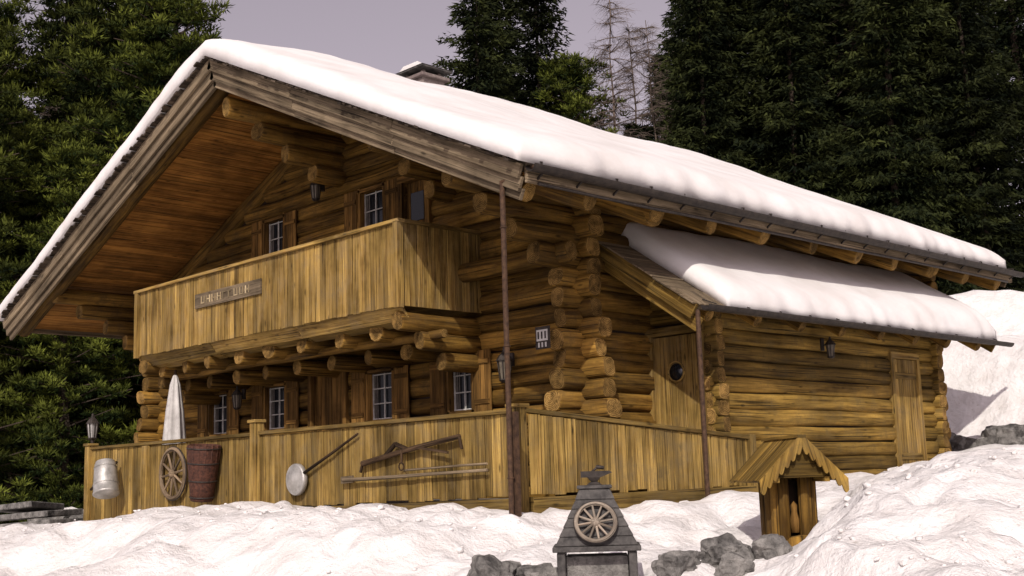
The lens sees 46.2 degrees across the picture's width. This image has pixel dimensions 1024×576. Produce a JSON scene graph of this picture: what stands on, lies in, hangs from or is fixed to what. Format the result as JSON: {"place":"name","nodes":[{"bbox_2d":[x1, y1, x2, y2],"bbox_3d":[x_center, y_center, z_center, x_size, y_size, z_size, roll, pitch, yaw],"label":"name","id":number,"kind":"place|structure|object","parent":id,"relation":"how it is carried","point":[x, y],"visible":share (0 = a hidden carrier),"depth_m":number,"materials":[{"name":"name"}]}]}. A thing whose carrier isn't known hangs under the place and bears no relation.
{"place":"outdoors","nodes":[
{"label":"outdoors","id":0,"kind":"place"},
{"bbox_2d":[0,287,1023,575],"bbox_3d":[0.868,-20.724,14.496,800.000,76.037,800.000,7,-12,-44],"label":"snow ground","id":1,"kind":"structure","parent":0,"point":[936,509],"depth_m":12.13,"materials":[{"name":"white snow"}]},
{"bbox_2d":[0,18,69,523],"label":"stone pine tree","id":2,"kind":"object","parent":1,"relation":"on","point":[48,410],"visible":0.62,"depth_m":30.47,"materials":[{"name":"green plant"}]},
{"bbox_2d":[0,0,73,481],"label":"stone pine tree","id":3,"kind":"object","parent":1,"relation":"on","point":[18,57],"visible":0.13,"depth_m":36.16,"materials":[{"name":"green plant"}]},
{"bbox_2d":[0,501,82,526],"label":"stone slabs","id":4,"kind":"structure","parent":1,"relation":"on","point":[29,510],"depth_m":23.88,"materials":[{"name":"stone"}]},
{"bbox_2d":[27,75,62,120],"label":"spruce tree","id":5,"kind":"object","parent":1,"relation":"on","point":[41,104],"depth_m":44.64,"materials":[{"name":"green plant"}]},
{"bbox_2d":[39,80,63,124],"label":"larch tree","id":6,"kind":"object","parent":1,"relation":"on","point":[46,107],"visible":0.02,"depth_m":42.72,"materials":[{"name":"plant"}]},
{"bbox_2d":[27,507,82,520],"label":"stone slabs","id":7,"kind":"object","parent":1,"relation":"on","point":[66,517],"visible":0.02,"depth_m":26.09,"materials":[{"name":"stone"}]},
{"bbox_2d":[0,125,123,523],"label":"stone pine tree","id":8,"kind":"object","parent":1,"relation":"on","point":[24,212],"visible":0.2,"depth_m":31.96,"materials":[{"name":"green plant"}]},
{"bbox_2d":[0,137,142,521],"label":"stone pine tree","id":9,"kind":"object","parent":1,"relation":"on","point":[60,489],"visible":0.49,"depth_m":30.48,"materials":[{"name":"green plant"}]},
{"bbox_2d":[5,0,140,502],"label":"stone pine tree","id":10,"kind":"object","parent":1,"relation":"on","point":[54,33],"visible":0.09,"depth_m":37.92,"materials":[{"name":"green plant"}]},
{"bbox_2d":[0,0,192,502],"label":"stone pine tree","id":11,"kind":"object","parent":1,"relation":"on","point":[92,76],"visible":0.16,"depth_m":34.49,"materials":[{"name":"green plant"}]},
{"bbox_2d":[69,35,166,418],"bbox_3d":[-11.732,-0.011,38.555,7.639,17.805,7.786,-6,-10,23],"label":"stone pine tree","id":12,"kind":"object","parent":1,"relation":"on","point":[98,96],"depth_m":37.85,"materials":[{"name":"green plant"}]},
{"bbox_2d":[25,0,235,501],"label":"stone pine tree","id":13,"kind":"object","parent":1,"relation":"on","point":[153,31],"visible":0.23,"depth_m":33.09,"materials":[{"name":"green plant"}]},
{"bbox_2d":[83,403,758,520],"bbox_3d":[-2.220,2.861,17.920,3.345,1.792,11.777,7,-12,-44],"label":"terrace fence","id":14,"kind":"object","parent":1,"relation":"on","point":[651,458],"visible":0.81,"depth_m":14.57,"materials":[{"name":"brown wood"}]},
{"bbox_2d":[86,414,98,442],"bbox_3d":[-7.371,2.501,21.090,0.255,0.585,0.221,7,-12,-44],"label":"post lantern","id":15,"kind":"object","parent":14,"relation":"on","point":[92,423],"visible":1,"depth_m":21.03,"materials":[{"name":"metal"}]},
{"bbox_2d":[90,458,119,498],"bbox_3d":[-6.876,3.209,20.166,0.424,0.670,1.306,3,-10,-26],"label":"milk can","id":16,"kind":"object","parent":14,"relation":"attached to","point":[105,483],"visible":1,"depth_m":19.72,"materials":[{"name":"metal"}]},
{"bbox_2d":[159,446,186,500],"bbox_3d":[-5.296,2.898,18.739,0.120,0.850,0.850,7,-12,-44],"label":"wagon wheel","id":17,"kind":"object","parent":14,"relation":"attached to","point":[173,472],"visible":1,"depth_m":18.71,"materials":[{"name":"brown wood"}]},
{"bbox_2d":[186,444,221,501],"bbox_3d":[-4.568,2.734,17.779,0.516,0.869,0.533,7,-12,-44],"label":"wooden barrel","id":18,"kind":"object","parent":14,"relation":"attached to","point":[203,462],"visible":1,"depth_m":17.64,"materials":[{"name":"brown wood"}]},
{"bbox_2d":[286,433,358,495],"bbox_3d":[-2.546,2.349,15.910,0.130,0.780,1.578,7,-12,-44],"label":"warming pan","id":19,"kind":"object","parent":14,"relation":"attached to","point":[296,479],"visible":1,"depth_m":16.18,"materials":[{"name":"metal"}]},
{"bbox_2d":[359,434,462,472],"bbox_3d":[-1.256,2.025,14.620,0.093,0.404,2.000,7,-12,-44],"label":"ox yoke","id":20,"kind":"object","parent":14,"relation":"attached to","point":[388,453],"visible":1,"depth_m":14.64,"materials":[{"name":"brown wood"}]},
{"bbox_2d":[341,462,487,483],"bbox_3d":[-1.254,2.258,14.586,0.059,0.190,2.802,7,-12,-44],"label":"hay rake pole","id":21,"kind":"object","parent":14,"relation":"attached to","point":[348,479],"visible":1,"depth_m":14.41,"materials":[{"name":"brown wood"}]},
{"bbox_2d":[432,0,528,100],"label":"spruce tree","id":22,"kind":"object","parent":1,"relation":"on","point":[486,79],"visible":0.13,"depth_m":38.47,"materials":[{"name":"green plant"}]},
{"bbox_2d":[464,0,533,105],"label":"spruce tree","id":23,"kind":"object","parent":1,"relation":"on","point":[507,46],"visible":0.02,"depth_m":43.08,"materials":[{"name":"green plant"}]},
{"bbox_2d":[0,39,1023,516],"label":"log chalet","id":24,"kind":"object","parent":1,"relation":"on","point":[436,249],"visible":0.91,"depth_m":17.18,"materials":[{"name":"brown wood"}]},
{"bbox_2d":[162,370,186,444],"bbox_3d":[-5.718,2.535,20.330,0.399,2.300,0.461,7,-12,-44],"label":"closed parasol","id":25,"kind":"object","parent":24,"relation":"on","point":[174,425],"visible":0.73,"depth_m":20.33,"materials":[{"name":"fabric"}]},
{"bbox_2d":[207,389,229,436],"bbox_3d":[-5.185,2.255,21.413,0.150,0.860,0.740,7,-12,-44],"label":"window","id":26,"kind":"structure","parent":24,"relation":"in","point":[217,414],"depth_m":21.53,"materials":[{"name":"brown wood"}]},
{"bbox_2d":[231,386,245,409],"bbox_3d":[-4.670,1.879,20.491,0.276,0.403,0.191,7,-12,-44],"label":"wall lantern","id":27,"kind":"object","parent":24,"relation":"attached to","point":[238,396],"depth_m":20.42,"materials":[{"name":"metal"}]},
{"bbox_2d":[262,212,284,254],"bbox_3d":[-4.027,-0.704,20.576,0.150,1.070,0.720,7,-12,-44],"label":"window","id":28,"kind":"structure","parent":24,"relation":"in","point":[273,228],"depth_m":20.74,"materials":[{"name":"brown wood"}]},
{"bbox_2d":[262,381,287,430],"bbox_3d":[-3.923,2.012,20.124,0.150,0.860,0.740,7,-12,-44],"label":"window","id":29,"kind":"structure","parent":24,"relation":"in","point":[274,397],"depth_m":20.26,"materials":[{"name":"brown wood"}]},
{"bbox_2d":[310,183,324,201],"bbox_3d":[-3.138,-1.594,19.327,0.276,0.403,0.191,7,-12,-44],"label":"wall lantern","id":30,"kind":"object","parent":24,"relation":"attached to","point":[316,189],"depth_m":19.25,"materials":[{"name":"metal"}]},
{"bbox_2d":[357,181,384,227],"bbox_3d":[-2.131,-1.069,18.639,0.150,1.070,0.730,7,-12,-44],"label":"window","id":31,"kind":"structure","parent":24,"relation":"in","point":[371,200],"depth_m":18.79,"materials":[{"name":"brown wood"}]},
{"bbox_2d":[364,367,394,421],"bbox_3d":[-1.940,1.631,18.098,0.150,0.860,0.740,7,-12,-44],"label":"window","id":32,"kind":"structure","parent":24,"relation":"in","point":[379,383],"depth_m":18.22,"materials":[{"name":"brown wood"}]},
{"bbox_2d":[446,372,473,413],"bbox_3d":[-0.680,1.348,16.816,0.150,0.900,0.620,7,-12,-44],"label":"window","id":33,"kind":"structure","parent":24,"relation":"in","point":[459,386],"depth_m":16.90,"materials":[{"name":"brown wood"}]},
{"bbox_2d":[496,347,514,382],"bbox_3d":[-0.083,1.020,15.895,0.299,0.465,0.221,7,-12,-44],"label":"wall lantern","id":34,"kind":"object","parent":24,"relation":"attached to","point":[500,361],"depth_m":15.83,"materials":[{"name":"metal"}]},
{"bbox_2d":[535,325,550,349],"bbox_3d":[0.381,0.618,14.970,0.032,0.280,0.240,7,-12,-44],"label":"house number plaque","id":35,"kind":"object","parent":24,"relation":"attached to","point":[542,335],"visible":1,"depth_m":14.95,"materials":[{"name":"metal"}]},
{"bbox_2d":[645,322,927,490],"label":"annex doors","id":36,"kind":"structure","parent":24,"relation":"in","point":[675,396],"depth_m":16.06,"materials":[{"name":"brown wood"}]},
{"bbox_2d":[820,337,835,358],"bbox_3d":[4.519,0.856,17.171,0.170,0.310,0.231,7,-12,-44],"label":"wall lantern","id":37,"kind":"object","parent":24,"relation":"attached to","point":[829,344],"depth_m":17.11,"materials":[{"name":"metal"}]},
{"bbox_2d":[6,447,1023,575],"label":"snow clods","id":38,"kind":"object","parent":1,"relation":"on","point":[840,530],"visible":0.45,"depth_m":10.62,"materials":[{"name":"white snow"}]},
{"bbox_2d":[501,0,594,117],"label":"spruce tree","id":39,"kind":"object","parent":1,"relation":"on","point":[537,20],"visible":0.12,"depth_m":40.91,"materials":[{"name":"green plant"}]},
{"bbox_2d":[530,50,631,133],"bbox_3d":[1.956,-1.011,39.459,6.292,14.255,6.489,-6,-10,26],"label":"stone pine tree","id":40,"kind":"object","parent":1,"relation":"on","point":[571,101],"visible":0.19,"depth_m":39.77,"materials":[{"name":"green plant"}]},
{"bbox_2d":[577,56,602,127],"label":"larch tree","id":41,"kind":"object","parent":1,"relation":"on","point":[594,88],"depth_m":43.04,"materials":[{"name":"plant"}]},
{"bbox_2d":[552,465,640,575],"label":"garden hearth","id":42,"kind":"object","parent":1,"relation":"on","point":[596,521],"visible":1,"depth_m":10.12,"materials":[{"name":"stone"}]},
{"bbox_2d":[572,0,652,139],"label":"larch tree","id":43,"kind":"object","parent":1,"relation":"on","point":[607,47],"visible":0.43,"depth_m":39.45,"materials":[{"name":"plant"}]},
{"bbox_2d":[467,532,792,575],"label":"boulder edging","id":44,"kind":"object","parent":1,"relation":"on","point":[727,554],"visible":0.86,"depth_m":10.04,"materials":[{"name":"stone"}]},
{"bbox_2d":[622,121,644,139],"bbox_3d":[3.701,-0.221,38.420,4.795,10.910,5.013,-5,-11,26],"label":"spruce tree","id":45,"kind":"object","parent":1,"relation":"on","point":[630,126],"visible":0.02,"depth_m":39.26,"materials":[{"name":"green plant"}]},
{"bbox_2d":[597,25,670,139],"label":"larch tree","id":46,"kind":"object","parent":1,"relation":"on","point":[632,77],"visible":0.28,"depth_m":41.46,"materials":[{"name":"plant"}]},
{"bbox_2d":[637,120,657,142],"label":"spruce tree","id":47,"kind":"object","parent":1,"relation":"on","point":[650,128],"visible":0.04,"depth_m":41.22,"materials":[{"name":"green plant"}]},
{"bbox_2d":[623,20,674,142],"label":"larch tree","id":48,"kind":"object","parent":1,"relation":"on","point":[651,100],"visible":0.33,"depth_m":41.48,"materials":[{"name":"plant"}]},
{"bbox_2d":[641,36,684,141],"bbox_3d":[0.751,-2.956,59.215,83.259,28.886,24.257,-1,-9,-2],"label":"tree","id":49,"kind":"object","parent":1,"relation":"on","point":[658,78],"depth_m":60.92,"materials":[{"name":"plant"}]},
{"bbox_2d":[647,5,722,147],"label":"spruce tree","id":50,"kind":"object","parent":1,"relation":"on","point":[660,56],"visible":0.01,"depth_m":43.59,"materials":[{"name":"green plant"}]},
{"bbox_2d":[650,0,790,180],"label":"spruce tree","id":51,"kind":"object","parent":1,"relation":"on","point":[692,20],"visible":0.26,"depth_m":35.88,"materials":[{"name":"green plant"}]},
{"bbox_2d":[710,1,806,165],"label":"spruce tree","id":52,"kind":"object","parent":1,"relation":"on","point":[766,80],"visible":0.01,"depth_m":40.19,"materials":[{"name":"green plant"}]},
{"bbox_2d":[659,0,863,196],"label":"spruce tree","id":53,"kind":"object","parent":1,"relation":"on","point":[742,105],"visible":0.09,"depth_m":36.64,"materials":[{"name":"green plant"}]},
{"bbox_2d":[729,434,848,546],"bbox_3d":[2.712,2.272,11.809,0.857,1.630,1.142,-1,-9,-6],"label":"wooden shrine","id":54,"kind":"object","parent":1,"relation":"on","point":[785,473],"visible":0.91,"depth_m":11.57,"materials":[{"name":"brown wood"}]},
{"bbox_2d":[728,0,890,216],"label":"spruce tree","id":55,"kind":"object","parent":1,"relation":"on","point":[786,36],"visible":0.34,"depth_m":35.72,"materials":[{"name":"green plant"}]},
{"bbox_2d":[744,10,900,166],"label":"spruce tree","id":56,"kind":"object","parent":1,"relation":"on","point":[809,61],"visible":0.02,"depth_m":40.47,"materials":[{"name":"green plant"}]},
{"bbox_2d":[750,0,959,231],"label":"spruce tree","id":57,"kind":"object","parent":1,"relation":"on","point":[835,33],"visible":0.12,"depth_m":38.13,"materials":[{"name":"green plant"}]},
{"bbox_2d":[807,20,912,160],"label":"spruce tree","id":58,"kind":"object","parent":1,"relation":"on","point":[858,58],"depth_m":40.51,"materials":[{"name":"green plant"}]},
{"bbox_2d":[812,0,927,205],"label":"spruce tree","id":59,"kind":"object","parent":1,"relation":"on","point":[852,43],"visible":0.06,"depth_m":37.82,"materials":[{"name":"green plant"}]},
{"bbox_2d":[809,0,1019,295],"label":"spruce tree","id":60,"kind":"object","parent":1,"relation":"on","point":[888,17],"visible":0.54,"depth_m":34.66,"materials":[{"name":"green plant"}]},
{"bbox_2d":[817,0,1023,291],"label":"spruce tree","id":61,"kind":"object","parent":1,"relation":"on","point":[986,148],"visible":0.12,"depth_m":34.91,"materials":[{"name":"green plant"}]},
{"bbox_2d":[884,0,1023,294],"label":"spruce tree","id":62,"kind":"object","parent":1,"relation":"on","point":[985,76],"visible":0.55,"depth_m":34.67,"materials":[{"name":"green plant"}]},
{"bbox_2d":[925,0,1022,202],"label":"spruce tree","id":63,"kind":"object","parent":1,"relation":"on","point":[988,62],"depth_m":41.99,"materials":[{"name":"green plant"}]},
{"bbox_2d":[931,0,1023,287],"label":"spruce tree","id":64,"kind":"object","parent":1,"relation":"on","point":[1010,12],"visible":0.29,"depth_m":37.13,"materials":[{"name":"green plant"}]},
{"bbox_2d":[949,423,1023,450],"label":"stone wall","id":65,"kind":"structure","parent":1,"relation":"on","point":[1010,434],"depth_m":21.30,"materials":[{"name":"stone"}]},
{"bbox_2d":[2,0,1023,215],"label":"sky","id":66,"kind":"structure","parent":0,"point":[389,36],"materials":[{"name":"grey"}]}
]}

